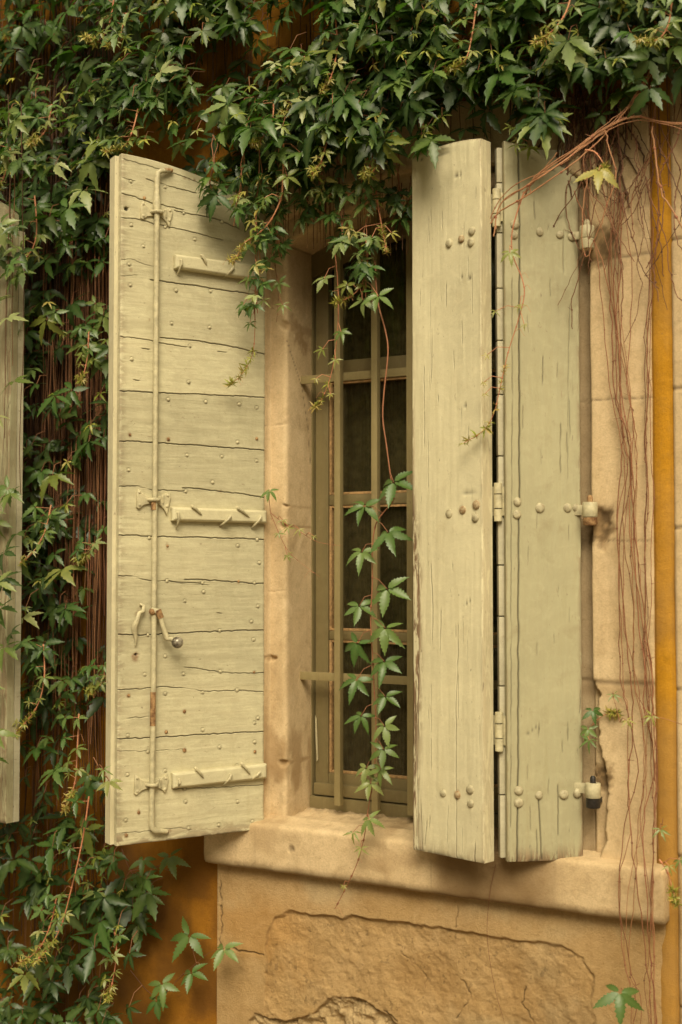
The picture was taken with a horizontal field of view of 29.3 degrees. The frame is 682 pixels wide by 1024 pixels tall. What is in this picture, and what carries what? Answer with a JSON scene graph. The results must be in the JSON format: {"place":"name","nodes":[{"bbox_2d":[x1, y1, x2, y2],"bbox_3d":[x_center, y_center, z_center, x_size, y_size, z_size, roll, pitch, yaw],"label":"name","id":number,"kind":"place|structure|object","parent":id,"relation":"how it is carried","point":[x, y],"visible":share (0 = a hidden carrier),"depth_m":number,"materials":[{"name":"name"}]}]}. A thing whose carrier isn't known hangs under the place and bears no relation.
{"place":"outdoors","nodes":[
{"label":"outdoors","id":0,"kind":"place"},
{"label":"ground","id":1,"kind":"structure","parent":0,"visible":0},
{"bbox_2d":[0,0,681,1023],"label":"house wall","id":2,"kind":"structure","parent":1,"relation":"on","point":[408,934],"depth_m":3.77,"materials":[{"name":"paint"}]},
{"bbox_2d":[0,201,24,823],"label":"neighbour shutter","id":3,"kind":"object","parent":2,"relation":"attached to","point":[10,675],"visible":0.71,"depth_m":4.19,"materials":[{"name":"paint"}]},
{"bbox_2d":[0,94,39,763],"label":"virginia creeper","id":4,"kind":"object","parent":3,"relation":"attached to","point":[7,229],"visible":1,"depth_m":4.07,"materials":[{"name":"green plant"}]},
{"bbox_2d":[0,0,130,940],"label":"virginia creeper","id":5,"kind":"object","parent":2,"relation":"attached to","point":[50,358],"visible":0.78,"depth_m":4.38,"materials":[{"name":"green plant"}]},
{"bbox_2d":[0,141,20,193],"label":"creeper shoot","id":6,"kind":"object","parent":5,"relation":"attached to","point":[12,148],"visible":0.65,"depth_m":4.29,"materials":[{"name":"green plant"}]},
{"bbox_2d":[11,193,50,260],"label":"creeper shoot","id":7,"kind":"object","parent":5,"relation":"attached to","point":[36,209],"visible":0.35,"depth_m":4.22,"materials":[{"name":"green plant"}]},
{"bbox_2d":[12,635,53,738],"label":"creeper shoot","id":8,"kind":"object","parent":5,"relation":"attached to","point":[44,679],"visible":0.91,"depth_m":4.14,"materials":[{"name":"green plant"}]},
{"bbox_2d":[17,502,60,568],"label":"creeper shoot","id":9,"kind":"object","parent":5,"relation":"attached to","point":[32,508],"visible":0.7,"depth_m":4.16,"materials":[{"name":"green plant"}]},
{"bbox_2d":[25,100,62,149],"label":"creeper shoot","id":10,"kind":"object","parent":5,"relation":"attached to","point":[32,142],"visible":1,"depth_m":4.25,"materials":[{"name":"green plant"}]},
{"bbox_2d":[29,794,97,968],"bbox_3d":[-0.860,1.152,4.033,0.264,0.553,0.068,-1,-3,30],"label":"creeper shoot","id":11,"kind":"object","parent":5,"relation":"attached to","point":[74,806],"visible":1,"depth_m":4.03,"materials":[{"name":"green plant"}]},
{"bbox_2d":[56,711,87,815],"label":"creeper shoot","id":12,"kind":"object","parent":5,"relation":"attached to","point":[70,794],"visible":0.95,"depth_m":4.08,"materials":[{"name":"green plant"}]},
{"bbox_2d":[72,322,101,387],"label":"creeper shoot","id":13,"kind":"object","parent":5,"relation":"attached to","point":[80,379],"visible":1,"depth_m":4.20,"materials":[{"name":"green plant"}]},
{"bbox_2d":[69,537,106,565],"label":"creeper shoot","id":14,"kind":"object","parent":5,"relation":"attached to","point":[80,558],"visible":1,"depth_m":4.14,"materials":[{"name":"green plant"}]},
{"bbox_2d":[77,659,105,699],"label":"creeper shoot","id":15,"kind":"object","parent":5,"relation":"attached to","point":[90,689],"visible":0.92,"depth_m":4.12,"materials":[{"name":"green plant"}]},
{"bbox_2d":[0,762,170,1023],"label":"virginia creeper","id":16,"kind":"object","parent":2,"relation":"attached to","point":[106,902],"visible":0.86,"depth_m":4.22,"materials":[{"name":"green plant"}]},
{"bbox_2d":[16,884,68,970],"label":"creeper shoot","id":17,"kind":"object","parent":16,"relation":"attached to","point":[27,959],"visible":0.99,"depth_m":4.06,"materials":[{"name":"green plant"}]},
{"bbox_2d":[97,928,128,1003],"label":"creeper shoot","id":18,"kind":"object","parent":16,"relation":"attached to","point":[107,994],"visible":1,"depth_m":4.05,"materials":[{"name":"green plant"}]},
{"bbox_2d":[121,850,163,944],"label":"creeper shoot","id":19,"kind":"object","parent":16,"relation":"attached to","point":[135,928],"visible":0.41,"depth_m":4.20,"materials":[{"name":"green plant"}]},
{"bbox_2d":[129,848,189,879],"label":"creeper shoot","id":20,"kind":"object","parent":2,"relation":"attached to","point":[171,861],"visible":0.99,"depth_m":4.17,"materials":[{"name":"green plant"}]},
{"bbox_2d":[105,153,266,845],"bbox_3d":[-0.438,-0.042,3.973,0.522,2.045,0.140,1,-3,-31],"label":"window shutter","id":21,"kind":"object","parent":2,"relation":"attached to","point":[186,516],"depth_m":3.95,"materials":[{"name":"paint"}]},
{"bbox_2d":[93,757,122,795],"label":"creeper shoot","id":22,"kind":"object","parent":21,"relation":"attached to","point":[106,785],"visible":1,"depth_m":3.70,"materials":[{"name":"green plant"}]},
{"bbox_2d":[130,916,243,1020],"bbox_3d":[-0.500,1.449,4.107,0.452,0.327,0.084,-2,-3,33],"label":"creeper shoot","id":23,"kind":"object","parent":2,"relation":"attached to","point":[181,939],"visible":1,"depth_m":4.10,"materials":[{"name":"green plant"}]},
{"bbox_2d":[60,0,460,319],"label":"virginia creeper","id":24,"kind":"object","parent":2,"relation":"attached to","point":[398,54],"visible":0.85,"depth_m":3.89,"materials":[{"name":"green plant"}]},
{"bbox_2d":[78,0,125,49],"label":"creeper shoot","id":25,"kind":"object","parent":24,"relation":"attached to","point":[94,41],"visible":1,"depth_m":4.16,"materials":[{"name":"green plant"}]},
{"bbox_2d":[101,7,142,50],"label":"creeper shoot","id":26,"kind":"object","parent":24,"relation":"attached to","point":[125,19],"visible":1,"depth_m":4.13,"materials":[{"name":"green plant"}]},
{"bbox_2d":[101,103,146,160],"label":"creeper shoot","id":27,"kind":"object","parent":24,"relation":"attached to","point":[107,151],"visible":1,"depth_m":4.07,"materials":[{"name":"green plant"}]},
{"bbox_2d":[222,222,279,386],"bbox_3d":[-0.272,-0.638,3.945,0.218,0.513,0.063,-2,-3,40],"label":"creeper shoot","id":28,"kind":"object","parent":24,"relation":"hanging from","point":[250,277],"visible":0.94,"depth_m":3.93,"materials":[{"name":"green plant"}]},
{"bbox_2d":[224,143,311,267],"bbox_3d":[-0.221,-0.913,3.855,0.326,0.351,0.071,-2,-3,36],"label":"creeper shoot","id":29,"kind":"object","parent":24,"relation":"attached to","point":[283,150],"visible":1,"depth_m":3.81,"materials":[{"name":"green plant"}]},
{"bbox_2d":[248,91,290,149],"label":"creeper shoot","id":30,"kind":"object","parent":24,"relation":"attached to","point":[257,141],"visible":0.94,"depth_m":3.84,"materials":[{"name":"green plant"}]},
{"bbox_2d":[258,188,292,321],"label":"creeper shoot","id":31,"kind":"object","parent":24,"relation":"attached to","point":[268,264],"visible":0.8,"depth_m":4.01,"materials":[{"name":"green plant"}]},
{"bbox_2d":[274,54,316,119],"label":"creeper shoot","id":32,"kind":"object","parent":24,"relation":"attached to","point":[284,112],"visible":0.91,"depth_m":3.81,"materials":[{"name":"green plant"}]},
{"bbox_2d":[286,188,325,234],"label":"creeper shoot","id":33,"kind":"object","parent":24,"relation":"attached to","point":[307,206],"visible":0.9,"depth_m":3.97,"materials":[{"name":"green plant"}]},
{"bbox_2d":[305,109,348,180],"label":"creeper shoot","id":34,"kind":"object","parent":24,"relation":"attached to","point":[313,172],"visible":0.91,"depth_m":3.76,"materials":[{"name":"green plant"}]},
{"bbox_2d":[308,245,352,412],"bbox_3d":[-0.042,-0.554,3.921,0.161,0.513,0.071,-2,-3,42],"label":"creeper shoot","id":35,"kind":"object","parent":24,"relation":"attached to","point":[337,332],"visible":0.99,"depth_m":3.91,"materials":[{"name":"green plant"}]},
{"bbox_2d":[314,12,350,97],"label":"creeper shoot","id":36,"kind":"object","parent":24,"relation":"attached to","point":[329,81],"visible":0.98,"depth_m":3.73,"materials":[{"name":"green plant"}]},
{"bbox_2d":[330,251,393,315],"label":"creeper shoot","id":37,"kind":"object","parent":24,"relation":"attached to","point":[341,300],"visible":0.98,"depth_m":3.82,"materials":[{"name":"green plant"}]},
{"bbox_2d":[348,0,377,55],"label":"creeper shoot","id":38,"kind":"object","parent":24,"relation":"attached to","point":[363,47],"visible":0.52,"depth_m":3.70,"materials":[{"name":"green plant"}]},
{"bbox_2d":[332,165,400,254],"bbox_3d":[0.081,-0.885,3.817,0.207,0.284,0.077,-1,-3,30],"label":"creeper shoot","id":39,"kind":"object","parent":24,"relation":"attached to","point":[358,187],"visible":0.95,"depth_m":3.81,"materials":[{"name":"green plant"}]},
{"bbox_2d":[335,261,412,915],"bbox_3d":[0.098,0.220,3.798,0.284,1.923,0.099,-1,-3,30],"label":"creeper shoot","id":40,"kind":"object","parent":24,"relation":"hanging from","point":[383,599],"visible":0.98,"depth_m":3.77,"materials":[{"name":"green plant"}]},
{"bbox_2d":[358,127,402,182],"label":"creeper shoot","id":41,"kind":"object","parent":24,"relation":"attached to","point":[365,173],"visible":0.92,"depth_m":3.69,"materials":[{"name":"green plant"}]},
{"bbox_2d":[270,513,319,576],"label":"creeper shoot","id":42,"kind":"object","parent":2,"relation":"attached to","point":[279,533],"visible":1,"depth_m":4.01,"materials":[{"name":"green plant"}]},
{"bbox_2d":[260,489,340,545],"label":"creeper shoot","id":43,"kind":"object","parent":2,"relation":"attached to","point":[267,492],"visible":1,"depth_m":4.02,"materials":[{"name":"green plant"}]},
{"bbox_2d":[300,199,504,815],"bbox_3d":[0.271,-0.033,3.942,0.980,1.890,0.031,-1,-3,30],"label":"window grille","id":44,"kind":"object","parent":2,"relation":"attached to","point":[338,676],"depth_m":4.04,"materials":[{"name":"paint"}]},
{"bbox_2d":[309,211,498,827],"bbox_3d":[0.324,-0.025,4.033,1.000,1.982,0.082,-1,-3,30],"label":"casement window","id":45,"kind":"structure","parent":2,"relation":"attached to","point":[394,801],"depth_m":4.21,"materials":[{"name":"paint"}]},
{"bbox_2d":[343,229,503,783],"bbox_3d":[0.351,-0.062,4.083,0.880,1.940,0.014,-1,-3,30],"label":"window glass","id":46,"kind":"object","parent":2,"relation":"hanging from","point":[357,749],"visible":0.09,"depth_m":4.21,"materials":[{"name":"black glass"}]},
{"bbox_2d":[487,864,504,1023],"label":"creeper shoot","id":47,"kind":"object","parent":2,"relation":"attached to","point":[487,939],"visible":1,"depth_m":3.62,"materials":[{"name":"brown plant"}]},
{"bbox_2d":[412,139,601,863],"bbox_3d":[0.445,-0.044,3.613,0.527,1.986,0.157,-1,-2,17],"label":"folding shutter","id":48,"kind":"object","parent":2,"relation":"attached to","point":[531,728],"visible":0.98,"depth_m":3.59,"materials":[{"name":"paint"}]},
{"bbox_2d":[419,0,681,195],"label":"virginia creeper","id":49,"kind":"object","parent":2,"relation":"attached to","point":[582,44],"visible":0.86,"depth_m":3.52,"materials":[{"name":"green plant"}]},
{"bbox_2d":[442,0,497,77],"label":"creeper shoot","id":50,"kind":"object","parent":49,"relation":"attached to","point":[454,67],"visible":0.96,"depth_m":3.56,"materials":[{"name":"green plant"}]},
{"bbox_2d":[529,0,585,48],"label":"creeper shoot","id":51,"kind":"object","parent":49,"relation":"attached to","point":[540,41],"visible":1,"depth_m":3.40,"materials":[{"name":"green plant"}]},
{"bbox_2d":[490,71,681,256],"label":"woody vine stem","id":52,"kind":"object","parent":49,"relation":"attached to","point":[588,141],"visible":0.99,"depth_m":3.44,"materials":[{"name":"brown plant"}]},
{"bbox_2d":[459,191,530,444],"bbox_3d":[0.406,-0.518,3.509,0.223,0.677,0.071,-1,-3,30],"label":"creeper shoot","id":53,"kind":"object","parent":52,"relation":"hanging from","point":[512,254],"visible":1,"depth_m":3.50,"materials":[{"name":"green plant"}]},
{"bbox_2d":[573,149,618,192],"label":"creeper shoot","id":54,"kind":"object","parent":49,"relation":"attached to","point":[601,173],"visible":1,"depth_m":3.26,"materials":[{"name":"yellow plant"}]},
{"bbox_2d":[631,0,681,49],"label":"creeper shoot","id":55,"kind":"object","parent":49,"relation":"attached to","point":[647,41],"visible":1,"depth_m":3.25,"materials":[{"name":"green plant"}]},
{"bbox_2d":[518,73,681,343],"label":"bare vine tangle","id":56,"kind":"object","parent":2,"relation":"attached to","point":[615,143],"visible":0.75,"depth_m":3.54,"materials":[{"name":"brown plant"}]},
{"bbox_2d":[579,705,623,753],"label":"creeper shoot","id":57,"kind":"object","parent":2,"relation":"attached to","point":[593,713],"visible":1,"depth_m":3.52,"materials":[{"name":"green plant"}]},
{"bbox_2d":[574,175,657,1023],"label":"bare vine bundle","id":58,"kind":"object","parent":2,"relation":"attached to","point":[619,409],"visible":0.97,"depth_m":3.48,"materials":[{"name":"brown plant"}]},
{"bbox_2d":[593,983,643,1023],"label":"creeper shoot","id":59,"kind":"object","parent":58,"relation":"attached to","point":[623,998],"visible":1,"depth_m":3.26,"materials":[{"name":"green plant"}]},
{"bbox_2d":[607,691,636,728],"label":"creeper shoot","id":60,"kind":"object","parent":58,"relation":"attached to","point":[624,721],"visible":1,"depth_m":3.46,"materials":[{"name":"green plant"}]},
{"bbox_2d":[652,820,669,841],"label":"creeper shoot","id":61,"kind":"object","parent":58,"relation":"attached to","point":[661,831],"visible":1,"depth_m":3.36,"materials":[{"name":"green plant"}]},
{"bbox_2d":[642,710,681,725],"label":"creeper shoot","id":62,"kind":"object","parent":58,"relation":"attached to","point":[649,717],"visible":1,"depth_m":3.37,"materials":[{"name":"green plant"}]},
{"bbox_2d":[659,857,681,909],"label":"creeper shoot","id":63,"kind":"object","parent":58,"relation":"attached to","point":[673,898],"visible":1,"depth_m":3.32,"materials":[{"name":"green plant"}]},
{"bbox_2d":[641,147,658,848],"bbox_3d":[0.823,-0.050,3.462,0.037,1.853,0.075,1,-3,-25],"label":"bare vine bundle","id":64,"kind":"object","parent":2,"relation":"attached to","point":[647,485],"visible":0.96,"depth_m":3.47,"materials":[{"name":"brown plant"}]}
]}

